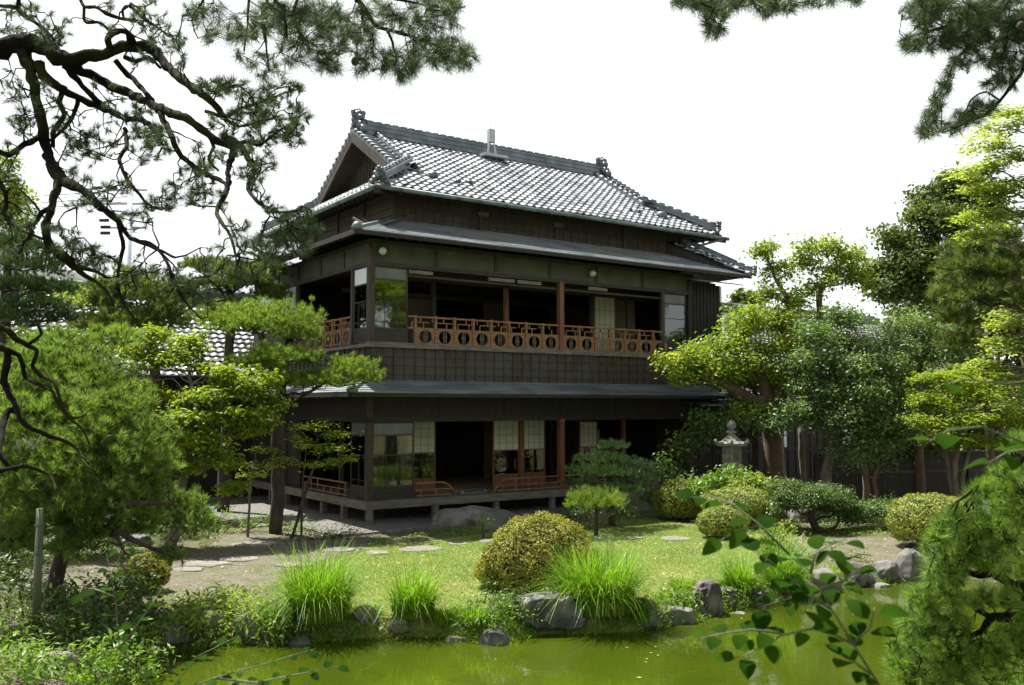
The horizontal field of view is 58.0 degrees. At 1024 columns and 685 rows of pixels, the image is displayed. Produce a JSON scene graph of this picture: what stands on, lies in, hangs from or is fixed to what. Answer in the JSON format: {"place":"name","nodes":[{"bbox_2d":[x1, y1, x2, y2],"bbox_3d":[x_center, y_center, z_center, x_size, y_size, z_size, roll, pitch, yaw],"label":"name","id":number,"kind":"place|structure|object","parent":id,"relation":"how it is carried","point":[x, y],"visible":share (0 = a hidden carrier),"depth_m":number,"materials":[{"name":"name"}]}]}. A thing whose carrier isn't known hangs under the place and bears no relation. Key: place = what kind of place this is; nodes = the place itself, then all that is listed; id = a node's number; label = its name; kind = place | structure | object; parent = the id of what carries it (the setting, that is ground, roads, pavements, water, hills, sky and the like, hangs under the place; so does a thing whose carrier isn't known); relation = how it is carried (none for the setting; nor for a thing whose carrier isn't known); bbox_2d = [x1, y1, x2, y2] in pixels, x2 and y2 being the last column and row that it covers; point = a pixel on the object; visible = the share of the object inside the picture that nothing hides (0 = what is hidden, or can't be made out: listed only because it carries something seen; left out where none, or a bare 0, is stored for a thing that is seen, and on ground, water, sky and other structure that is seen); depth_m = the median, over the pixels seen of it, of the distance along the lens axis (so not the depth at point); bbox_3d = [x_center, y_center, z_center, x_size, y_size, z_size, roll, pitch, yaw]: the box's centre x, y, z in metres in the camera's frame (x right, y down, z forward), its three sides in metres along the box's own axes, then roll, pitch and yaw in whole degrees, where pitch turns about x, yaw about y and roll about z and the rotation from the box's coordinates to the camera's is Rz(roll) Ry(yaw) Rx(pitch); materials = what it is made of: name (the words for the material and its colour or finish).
{"place":"outdoors","nodes":[
{"label":"outdoors","id":0,"kind":"place"},
{"bbox_2d":[190,496,708,536],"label":"gravel path","id":1,"kind":"structure","parent":0,"point":[328,519],"depth_m":23.86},
{"bbox_2d":[0,431,1023,684],"bbox_3d":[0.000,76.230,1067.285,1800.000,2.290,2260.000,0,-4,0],"label":"ground","id":2,"kind":"structure","parent":0,"point":[240,573],"depth_m":16.56,"materials":[{"name":"plant"}]},
{"bbox_2d":[30,508,44,641],"bbox_3d":[-5.818,2.948,11.324,0.102,1.812,0.100,0,-4,0],"label":"prop pole","id":3,"kind":"object","parent":2,"relation":"on","point":[38,564],"visible":0.81,"depth_m":11.31,"materials":[{"name":"grey wood"}]},
{"bbox_2d":[0,231,88,580],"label":"dark pine","id":4,"kind":"object","parent":2,"relation":"on","point":[11,302],"visible":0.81,"depth_m":15.28,"materials":[{"name":"green plant"}]},
{"bbox_2d":[0,146,100,311],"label":"tall leafy tree","id":5,"kind":"object","parent":2,"relation":"on","point":[16,195],"visible":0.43,"depth_m":19.74,"materials":[{"name":"green plant"}]},
{"bbox_2d":[0,534,102,620],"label":"leafy shrub","id":6,"kind":"object","parent":2,"relation":"on","point":[19,583],"visible":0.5,"depth_m":13.60,"materials":[{"name":"green plant"}]},
{"bbox_2d":[1,186,146,281],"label":"utility pole","id":7,"kind":"object","parent":2,"relation":"on","point":[129,245],"visible":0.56,"depth_m":62.60,"materials":[{"name":"concrete"}]},
{"bbox_2d":[26,322,137,558],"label":"leafy tree","id":8,"kind":"object","parent":2,"relation":"on","point":[116,359],"visible":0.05,"depth_m":18.41,"materials":[{"name":"green plant"}]},
{"bbox_2d":[0,594,167,665],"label":"leafy shrub","id":9,"kind":"object","parent":2,"relation":"on","point":[80,636],"visible":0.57,"depth_m":11.26,"materials":[{"name":"green plant"}]},
{"bbox_2d":[24,523,162,565],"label":"leafy shrub","id":10,"kind":"object","parent":2,"relation":"on","point":[132,546],"visible":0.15,"depth_m":17.03,"materials":[{"name":"green plant"}]},
{"bbox_2d":[0,586,194,684],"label":"leafy shrub","id":11,"kind":"object","parent":2,"relation":"on","point":[22,648],"visible":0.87,"depth_m":10.35,"materials":[{"name":"green plant"}]},
{"bbox_2d":[27,550,183,631],"bbox_3d":[-5.509,3.557,12.683,1.912,1.190,2.045,1,-4,-19],"label":"leafy shrub","id":12,"kind":"object","parent":2,"relation":"on","point":[129,585],"visible":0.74,"depth_m":12.72,"materials":[{"name":"green plant"}]},
{"bbox_2d":[0,317,223,612],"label":"drooping pine","id":13,"kind":"object","parent":2,"relation":"on","point":[82,391],"visible":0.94,"depth_m":12.52,"materials":[{"name":"green plant"}]},
{"bbox_2d":[65,262,201,517],"bbox_3d":[-9.749,1.123,23.891,3.708,6.752,2.986,0,-4,0],"label":"rounded pine","id":14,"kind":"object","parent":2,"relation":"on","point":[157,310],"visible":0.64,"depth_m":23.55,"materials":[{"name":"green plant"}]},
{"bbox_2d":[0,275,267,503],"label":"tiled wing","id":15,"kind":"structure","parent":2,"relation":"on","point":[209,481],"depth_m":28.86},
{"bbox_2d":[122,551,172,592],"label":"azalea bush","id":16,"kind":"object","parent":2,"relation":"on","point":[146,561],"visible":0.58,"depth_m":14.12,"materials":[{"name":"green plant"}]},
{"bbox_2d":[0,0,326,503],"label":"overhanging pine","id":17,"kind":"object","parent":2,"relation":"on","point":[23,46],"visible":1,"depth_m":7.21,"materials":[{"name":"green plant"}]},
{"bbox_2d":[106,604,234,653],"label":"leafy shrub","id":18,"kind":"object","parent":2,"relation":"on","point":[203,621],"visible":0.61,"depth_m":12.07,"materials":[{"name":"green plant"}]},
{"bbox_2d":[154,622,191,643],"bbox_3d":[-4.488,3.807,12.171,0.504,0.236,0.337,2,-4,-28],"label":"rock","id":19,"kind":"object","parent":2,"relation":"on","point":[172,638],"visible":0.66,"depth_m":12.06,"materials":[{"name":"stone"}]},
{"bbox_2d":[23,549,348,684],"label":"leaved twig","id":20,"kind":"object","parent":2,"relation":"on","point":[123,647],"visible":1,"depth_m":4.12,"materials":[{"name":"green plant"}]},
{"bbox_2d":[90,321,298,545],"bbox_3d":[-6.686,1.860,19.144,4.208,4.710,2.904,0,-4,0],"label":"yellow green maple","id":21,"kind":"object","parent":2,"relation":"on","point":[244,422],"visible":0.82,"depth_m":19.08,"materials":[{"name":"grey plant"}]},
{"bbox_2d":[159,580,301,647],"bbox_3d":[-3.958,3.760,12.654,1.854,0.974,1.580,-2,-4,21],"label":"leafy shrub","id":22,"kind":"object","parent":2,"relation":"on","point":[225,605],"visible":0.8,"depth_m":12.65,"materials":[{"name":"green plant"}]},
{"bbox_2d":[171,253,296,511],"bbox_3d":[-7.660,1.038,25.398,3.539,7.162,2.497,1,-4,-21],"label":"trained pine","id":23,"kind":"object","parent":2,"relation":"on","point":[271,289],"visible":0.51,"depth_m":25.40,"materials":[{"name":"green plant"}]},
{"bbox_2d":[233,614,260,636],"bbox_3d":[-3.628,3.847,12.613,0.411,0.278,0.251,0,-4,0],"label":"rock","id":24,"kind":"object","parent":2,"relation":"on","point":[244,617],"visible":0.68,"depth_m":12.53,"materials":[{"name":"stone"}]},
{"bbox_2d":[233,445,298,536],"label":"maple sapling","id":25,"kind":"object","parent":2,"relation":"on","point":[254,465],"visible":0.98,"depth_m":20.14,"materials":[{"name":"green plant"}]},
{"bbox_2d":[209,504,323,532],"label":"leafy shrub","id":26,"kind":"object","parent":2,"relation":"on","point":[252,526],"visible":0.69,"depth_m":20.97,"materials":[{"name":"green plant"}]},
{"bbox_2d":[252,591,313,629],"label":"grass clump","id":27,"kind":"object","parent":2,"relation":"on","point":[273,615],"visible":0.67,"depth_m":12.60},
{"bbox_2d":[183,294,387,533],"bbox_3d":[-5.135,1.551,21.052,4.709,5.523,3.232,0,-4,0],"label":"cloud pruned pine","id":28,"kind":"object","parent":2,"relation":"on","point":[245,317],"visible":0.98,"depth_m":20.72,"materials":[{"name":"green plant"}]},
{"bbox_2d":[243,595,375,648],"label":"leafy shrub","id":29,"kind":"object","parent":2,"relation":"on","point":[313,630],"visible":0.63,"depth_m":12.56,"materials":[{"name":"green plant"}]},
{"bbox_2d":[234,532,399,627],"bbox_3d":[-2.718,3.246,12.859,2.793,1.242,2.615,0,-4,0],"label":"grass clump","id":30,"kind":"object","parent":2,"relation":"on","point":[328,597],"visible":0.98,"depth_m":12.69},
{"bbox_2d":[284,418,363,538],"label":"slender maple","id":31,"kind":"object","parent":2,"relation":"on","point":[316,461],"visible":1,"depth_m":19.93,"materials":[{"name":"green plant"}]},
{"bbox_2d":[285,519,362,540],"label":"leafy shrub","id":32,"kind":"object","parent":2,"relation":"on","point":[333,531],"visible":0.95,"depth_m":19.91,"materials":[{"name":"green plant"}]},
{"bbox_2d":[170,0,490,95],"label":"pine branch","id":33,"kind":"object","parent":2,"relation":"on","point":[321,21],"visible":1,"depth_m":6.48,"materials":[{"name":"green plant"}]},
{"bbox_2d":[351,605,378,625],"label":"rock","id":34,"kind":"object","parent":2,"relation":"on","point":[372,612],"visible":0.84,"depth_m":12.92,"materials":[{"name":"stone"}]},
{"bbox_2d":[355,547,474,627],"bbox_3d":[-1.310,3.400,13.061,2.065,0.968,1.912,0,-4,0],"label":"grass clump","id":35,"kind":"object","parent":2,"relation":"on","point":[410,601],"visible":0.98,"depth_m":12.97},
{"bbox_2d":[431,505,521,528],"bbox_3d":[-0.826,4.253,22.123,2.486,0.696,1.327,0,-4,0],"label":"step boulder","id":36,"kind":"object","parent":2,"relation":"on","point":[452,517],"visible":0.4,"depth_m":21.75,"materials":[{"name":"stone"}]},
{"bbox_2d":[450,597,502,626],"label":"grass clump","id":37,"kind":"object","parent":2,"relation":"on","point":[472,623],"visible":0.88,"depth_m":12.74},
{"bbox_2d":[477,629,509,645],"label":"rock","id":38,"kind":"object","parent":2,"relation":"on","point":[491,637],"visible":0.59,"depth_m":12.42,"materials":[{"name":"stone"}]},
{"bbox_2d":[332,507,657,536],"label":"kerb","id":39,"kind":"structure","parent":2,"relation":"on","point":[408,529],"depth_m":21.06,"materials":[{"name":"stone"}]},
{"bbox_2d":[234,108,759,522],"bbox_3d":[-0.176,-1.487,29.786,15.380,12.860,10.285,3,-5,-35],"label":"wooden villa","id":40,"kind":"object","parent":2,"relation":"on","point":[514,319],"visible":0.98,"depth_m":26.74,"materials":[{"name":"brown wood"}]},
{"bbox_2d":[350,422,364,499],"bbox_3d":[-3.792,2.920,22.894,0.040,1.900,0.890,3,-5,-35],"label":"window","id":41,"kind":"structure","parent":40,"relation":"in","point":[356,468],"depth_m":22.94,"materials":[{"name":"grey wood"}]},
{"bbox_2d":[353,266,366,343],"bbox_3d":[-3.775,-0.938,23.135,0.040,1.890,0.830,3,-5,-35],"label":"window","id":42,"kind":"structure","parent":40,"relation":"in","point":[360,274],"depth_m":23.20,"materials":[{"name":"grey wood"}]},
{"bbox_2d":[374,265,407,342],"bbox_3d":[-3.027,-0.944,23.037,0.940,1.890,0.040,3,-5,-35],"label":"window","id":43,"kind":"structure","parent":40,"relation":"in","point":[381,334],"depth_m":23.04,"materials":[{"name":"brown wood"}]},
{"bbox_2d":[372,422,414,500],"bbox_3d":[-2.937,2.916,22.834,1.160,1.900,0.040,3,-5,-35],"label":"window","id":44,"kind":"structure","parent":40,"relation":"in","point":[399,491],"depth_m":22.83,"materials":[{"name":"grey wood"}]},
{"bbox_2d":[406,422,435,492],"bbox_3d":[-2.417,3.009,24.403,0.890,1.910,0.040,3,-5,-35],"label":"sliding door","id":45,"kind":"structure","parent":40,"relation":"in","point":[424,432],"depth_m":24.46,"materials":[{"name":"paper"}]},
{"bbox_2d":[492,421,518,488],"bbox_3d":[-0.166,3.116,25.958,0.890,1.910,0.040,3,-5,-35],"label":"sliding door","id":46,"kind":"structure","parent":40,"relation":"in","point":[505,434],"depth_m":25.93,"materials":[{"name":"paper"}]},
{"bbox_2d":[524,420,544,486],"bbox_3d":[0.631,3.154,26.504,0.770,1.910,0.040,3,-5,-35],"label":"sliding door","id":47,"kind":"structure","parent":40,"relation":"in","point":[534,430],"depth_m":26.51,"materials":[{"name":"beige wood"}]},
{"bbox_2d":[579,421,597,480],"bbox_3d":[2.317,3.299,28.029,0.700,1.830,0.040,3,-5,-35],"label":"sliding door","id":48,"kind":"structure","parent":40,"relation":"in","point":[588,430],"depth_m":28.04,"materials":[{"name":"paper"}]},
{"bbox_2d":[594,297,615,350],"bbox_3d":[2.881,-0.479,28.700,0.860,1.920,0.040,3,-5,-35],"label":"sliding door","id":49,"kind":"structure","parent":40,"relation":"in","point":[604,308],"depth_m":28.71,"materials":[{"name":"paper"}]},
{"bbox_2d":[664,293,685,354],"bbox_3d":[5.030,-0.562,28.585,0.940,1.890,0.040,3,-5,-35],"label":"window","id":50,"kind":"structure","parent":40,"relation":"in","point":[674,304],"depth_m":28.59,"materials":[{"name":"grey wood"}]},
{"bbox_2d":[442,574,581,641],"bbox_3d":[0.005,3.803,13.037,1.960,0.897,1.027,3,-5,-38],"label":"leafy shrub","id":51,"kind":"object","parent":2,"relation":"on","point":[488,609],"visible":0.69,"depth_m":12.78,"materials":[{"name":"green plant"}]},
{"bbox_2d":[0,513,1023,684],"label":"ground cover","id":52,"kind":"object","parent":2,"relation":"on","point":[452,531],"visible":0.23,"depth_m":14.47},
{"bbox_2d":[471,575,563,621],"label":"leafy shrub","id":53,"kind":"object","parent":2,"relation":"on","point":[500,595],"visible":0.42,"depth_m":13.02,"materials":[{"name":"green plant"}]},
{"bbox_2d":[278,517,788,641],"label":"lawn grass","id":54,"kind":"structure","parent":2,"relation":"on","point":[617,537],"depth_m":17.28,"materials":[{"name":"plant"}]},
{"bbox_2d":[472,510,602,592],"bbox_3d":[0.419,3.320,14.578,2.105,1.341,1.692,0,-4,0],"label":"azalea bush","id":55,"kind":"object","parent":2,"relation":"on","point":[520,543],"visible":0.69,"depth_m":14.13,"materials":[{"name":"green plant"}]},
{"bbox_2d":[60,562,1019,684],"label":"bank grass","id":56,"kind":"structure","parent":2,"relation":"on","point":[456,612],"depth_m":12.80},
{"bbox_2d":[505,591,585,629],"bbox_3d":[0.386,3.803,13.354,1.326,0.475,0.924,0,-4,0],"label":"rock","id":57,"kind":"object","parent":2,"relation":"on","point":[559,618],"visible":0.78,"depth_m":12.96,"materials":[{"name":"stone"}]},
{"bbox_2d":[562,482,630,535],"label":"pine","id":58,"kind":"object","parent":2,"relation":"on","point":[601,497],"visible":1,"depth_m":20.20,"materials":[{"name":"green plant"}]},
{"bbox_2d":[555,501,642,530],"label":"leafy shrub","id":59,"kind":"object","parent":2,"relation":"on","point":[611,515],"visible":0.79,"depth_m":21.20,"materials":[{"name":"green plant"}]},
{"bbox_2d":[507,530,694,623],"bbox_3d":[1.254,3.310,13.425,2.939,1.192,2.620,0,-4,0],"label":"grass clump","id":60,"kind":"object","parent":2,"relation":"on","point":[608,591],"visible":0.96,"depth_m":13.14,"materials":[{"name":"plant"}]},
{"bbox_2d":[556,438,665,526],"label":"layered pine","id":61,"kind":"object","parent":2,"relation":"on","point":[615,465],"visible":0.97,"depth_m":21.73,"materials":[{"name":"green plant"}]},
{"bbox_2d":[620,588,672,622],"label":"leafy shrub","id":62,"kind":"object","parent":2,"relation":"on","point":[646,616],"visible":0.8,"depth_m":13.29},
{"bbox_2d":[635,444,693,518],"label":"leafy shrub","id":63,"kind":"object","parent":2,"relation":"on","point":[648,497],"visible":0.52,"depth_m":23.47,"materials":[{"name":"green plant"}]},
{"bbox_2d":[646,570,703,623],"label":"leafy shrub","id":64,"kind":"object","parent":2,"relation":"on","point":[678,597],"visible":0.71,"depth_m":13.94,"materials":[{"name":"green plant"}]},
{"bbox_2d":[650,477,705,520],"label":"azalea bush","id":65,"kind":"object","parent":2,"relation":"on","point":[667,500],"visible":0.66,"depth_m":22.90,"materials":[{"name":"green plant"}]},
{"bbox_2d":[654,404,730,481],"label":"leafy shrub","id":66,"kind":"object","parent":2,"relation":"on","point":[691,433],"visible":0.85,"depth_m":24.53,"materials":[{"name":"green plant"}]},
{"bbox_2d":[692,579,722,616],"bbox_3d":[2.983,3.942,14.281,0.615,0.549,0.417,0,-4,0],"label":"rock","id":67,"kind":"object","parent":2,"relation":"on","point":[709,590],"visible":0.78,"depth_m":14.14,"materials":[{"name":"grey stone"}]},
{"bbox_2d":[684,463,754,496],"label":"leafy shrub","id":68,"kind":"object","parent":2,"relation":"on","point":[699,485],"visible":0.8,"depth_m":22.61,"materials":[{"name":"green plant"}]},
{"bbox_2d":[694,504,750,537],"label":"azalea bush","id":69,"kind":"object","parent":2,"relation":"on","point":[715,521],"visible":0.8,"depth_m":19.76,"materials":[{"name":"green plant"}]},
{"bbox_2d":[714,420,748,478],"bbox_3d":[5.673,3.291,23.830,0.993,2.595,0.872,1,-4,-17],"label":"stone lantern","id":70,"kind":"object","parent":2,"relation":"on","point":[731,443],"visible":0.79,"depth_m":23.70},
{"bbox_2d":[695,550,781,595],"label":"grass clump","id":71,"kind":"object","parent":2,"relation":"on","point":[732,575],"visible":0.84,"depth_m":14.92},
{"bbox_2d":[700,485,786,525],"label":"azalea bush","id":72,"kind":"object","parent":2,"relation":"on","point":[752,497],"visible":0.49,"depth_m":21.38,"materials":[{"name":"green plant"}]},
{"bbox_2d":[725,287,766,305],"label":"distant tree","id":73,"kind":"object","parent":2,"relation":"on","point":[739,296],"visible":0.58,"depth_m":44.05,"materials":[{"name":"green plant"}]},
{"bbox_2d":[718,575,782,610],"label":"leafy shrub","id":74,"kind":"object","parent":2,"relation":"on","point":[738,594],"visible":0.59,"depth_m":14.87,"materials":[{"name":"green plant"}]},
{"bbox_2d":[722,471,790,491],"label":"leafy shrub","id":75,"kind":"object","parent":2,"relation":"on","point":[757,480],"visible":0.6,"depth_m":22.22,"materials":[{"name":"green plant"}]},
{"bbox_2d":[647,227,882,481],"bbox_3d":[7.202,0.666,25.915,7.316,8.026,2.675,2,-4,-26],"label":"camphor tree","id":76,"kind":"object","parent":2,"relation":"on","point":[722,373],"visible":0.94,"depth_m":25.71,"materials":[{"name":"green plant"}]},
{"bbox_2d":[746,518,810,553],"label":"leafy shrub","id":77,"kind":"object","parent":2,"relation":"on","point":[778,528],"visible":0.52,"depth_m":18.00,"materials":[{"name":"green plant"}]},
{"bbox_2d":[709,297,849,485],"bbox_3d":[8.073,1.683,28.438,5.017,6.264,3.028,3,-5,-35],"label":"shade tree","id":78,"kind":"object","parent":2,"relation":"on","point":[754,438],"visible":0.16,"depth_m":28.30,"materials":[{"name":"green plant"}]},
{"bbox_2d":[721,526,839,592],"bbox_3d":[4.494,3.577,15.559,2.322,1.164,2.009,0,-4,0],"label":"grass clump","id":79,"kind":"object","parent":2,"relation":"on","point":[790,569],"visible":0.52,"depth_m":15.43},
{"bbox_2d":[674,488,909,684],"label":"leafy twig","id":80,"kind":"object","parent":2,"relation":"on","point":[760,622],"visible":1,"depth_m":2.77,"materials":[{"name":"green plant"}]},
{"bbox_2d":[761,476,898,532],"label":"spreading pine shrub","id":81,"kind":"object","parent":2,"relation":"on","point":[820,497],"visible":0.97,"depth_m":20.92,"materials":[{"name":"green plant"}]},
{"bbox_2d":[733,299,927,499],"bbox_3d":[8.629,1.646,24.699,5.443,5.843,3.515,0,-4,0],"label":"holly tree","id":82,"kind":"object","parent":2,"relation":"on","point":[881,424],"visible":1,"depth_m":24.41,"materials":[{"name":"green plant"}]},
{"bbox_2d":[720,302,962,481],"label":"neighbouring house","id":83,"kind":"structure","parent":2,"relation":"on","point":[791,443],"depth_m":36.83,"materials":[{"name":"grey wood"}]},
{"bbox_2d":[666,0,1023,147],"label":"edge pine","id":84,"kind":"object","parent":2,"relation":"on","point":[978,19],"visible":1,"depth_m":7.59,"materials":[{"name":"green plant"}]},
{"bbox_2d":[840,563,875,585],"bbox_3d":[6.178,4.141,16.598,0.687,0.383,0.466,0,-4,0],"label":"rock","id":85,"kind":"object","parent":2,"relation":"on","point":[867,579],"visible":0.55,"depth_m":16.41,"materials":[{"name":"grey stone"}]},
{"bbox_2d":[813,434,912,501],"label":"evergreen","id":86,"kind":"object","parent":2,"relation":"on","point":[859,460],"visible":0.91,"depth_m":24.16,"materials":[{"name":"green plant"}]},
{"bbox_2d":[873,560,898,579],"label":"rock","id":87,"kind":"object","parent":2,"relation":"on","point":[887,569],"visible":0.89,"depth_m":16.81,"materials":[{"name":"stone"}]},
{"bbox_2d":[841,349,977,493],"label":"shade tree","id":88,"kind":"object","parent":2,"relation":"on","point":[929,447],"visible":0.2,"depth_m":27.78,"materials":[{"name":"green plant"}]},
{"bbox_2d":[895,548,925,580],"bbox_3d":[7.383,4.157,17.152,0.694,0.674,0.468,0,-4,0],"label":"rock","id":89,"kind":"object","parent":2,"relation":"on","point":[905,562],"visible":0.45,"depth_m":17.01,"materials":[{"name":"stone"}]},
{"bbox_2d":[810,450,1023,500],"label":"board fence","id":90,"kind":"object","parent":2,"relation":"on","point":[897,484],"visible":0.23,"depth_m":28.09,"materials":[{"name":"brown wood"}]},
{"bbox_2d":[863,299,987,496],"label":"grey green tree","id":91,"kind":"object","parent":2,"relation":"on","point":[928,354],"visible":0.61,"depth_m":26.66,"materials":[{"name":"brown plant"}]},
{"bbox_2d":[884,492,971,542],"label":"azalea bush","id":92,"kind":"object","parent":2,"relation":"on","point":[907,517],"visible":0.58,"depth_m":18.61,"materials":[{"name":"green plant"}]},
{"bbox_2d":[851,160,1021,450],"bbox_3d":[18.536,-1.262,39.675,8.042,13.719,4.263,0,-4,0],"label":"tall evergreen","id":93,"kind":"object","parent":2,"relation":"on","point":[904,273],"visible":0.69,"depth_m":39.15,"materials":[{"name":"green plant"}]},
{"bbox_2d":[878,425,1023,684],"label":"pine","id":94,"kind":"object","parent":2,"relation":"on","point":[976,533],"visible":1,"depth_m":5.71,"materials":[{"name":"green plant"}]},
{"bbox_2d":[880,243,1023,449],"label":"distant tree","id":95,"kind":"object","parent":2,"relation":"on","point":[1015,359],"visible":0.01,"depth_m":49.53,"materials":[{"name":"green plant"}]},
{"bbox_2d":[893,359,1023,502],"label":"green maple","id":96,"kind":"object","parent":2,"relation":"on","point":[970,392],"visible":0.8,"depth_m":23.29,"materials":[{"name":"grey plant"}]},
{"bbox_2d":[907,373,1023,470],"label":"leafy sprig","id":97,"kind":"object","parent":2,"relation":"on","point":[945,441],"visible":1,"depth_m":2.58,"materials":[{"name":"green plant"}]},
{"bbox_2d":[922,215,1023,401],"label":"red trunk pine","id":98,"kind":"object","parent":2,"relation":"on","point":[1006,261],"visible":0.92,"depth_m":19.43,"materials":[{"name":"brown plant"}]},
{"bbox_2d":[922,366,1023,450],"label":"distant tree","id":99,"kind":"object","parent":2,"relation":"on","point":[978,406],"visible":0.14,"depth_m":35.31,"materials":[{"name":"green plant"}]},
{"bbox_2d":[934,101,1023,411],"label":"yellow maple","id":100,"kind":"object","parent":2,"relation":"on","point":[1016,344],"visible":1,"depth_m":17.36,"materials":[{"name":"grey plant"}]},
{"bbox_2d":[964,301,1021,491],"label":"red barked trees","id":101,"kind":"object","parent":2,"relation":"on","point":[990,455],"visible":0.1,"depth_m":26.87,"materials":[{"name":"brown plant"}]},
{"bbox_2d":[0,0,1023,364],"label":"sky","id":102,"kind":"structure","parent":0,"point":[778,130],"materials":[{"name":"white"}]},
{"bbox_2d":[127,580,1023,684],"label":"pond water","id":103,"kind":"structure","parent":0,"point":[684,657],"depth_m":11.75,"materials":[{"name":"liquid"}]},
{"bbox_2d":[658,605,694,624],"bbox_3d":[2.399,4.045,13.756,0.670,0.286,0.444,0,-4,0],"label":"rock","id":104,"kind":"object","parent":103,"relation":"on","point":[686,614],"visible":0.71,"depth_m":13.59,"materials":[{"name":"stone"}]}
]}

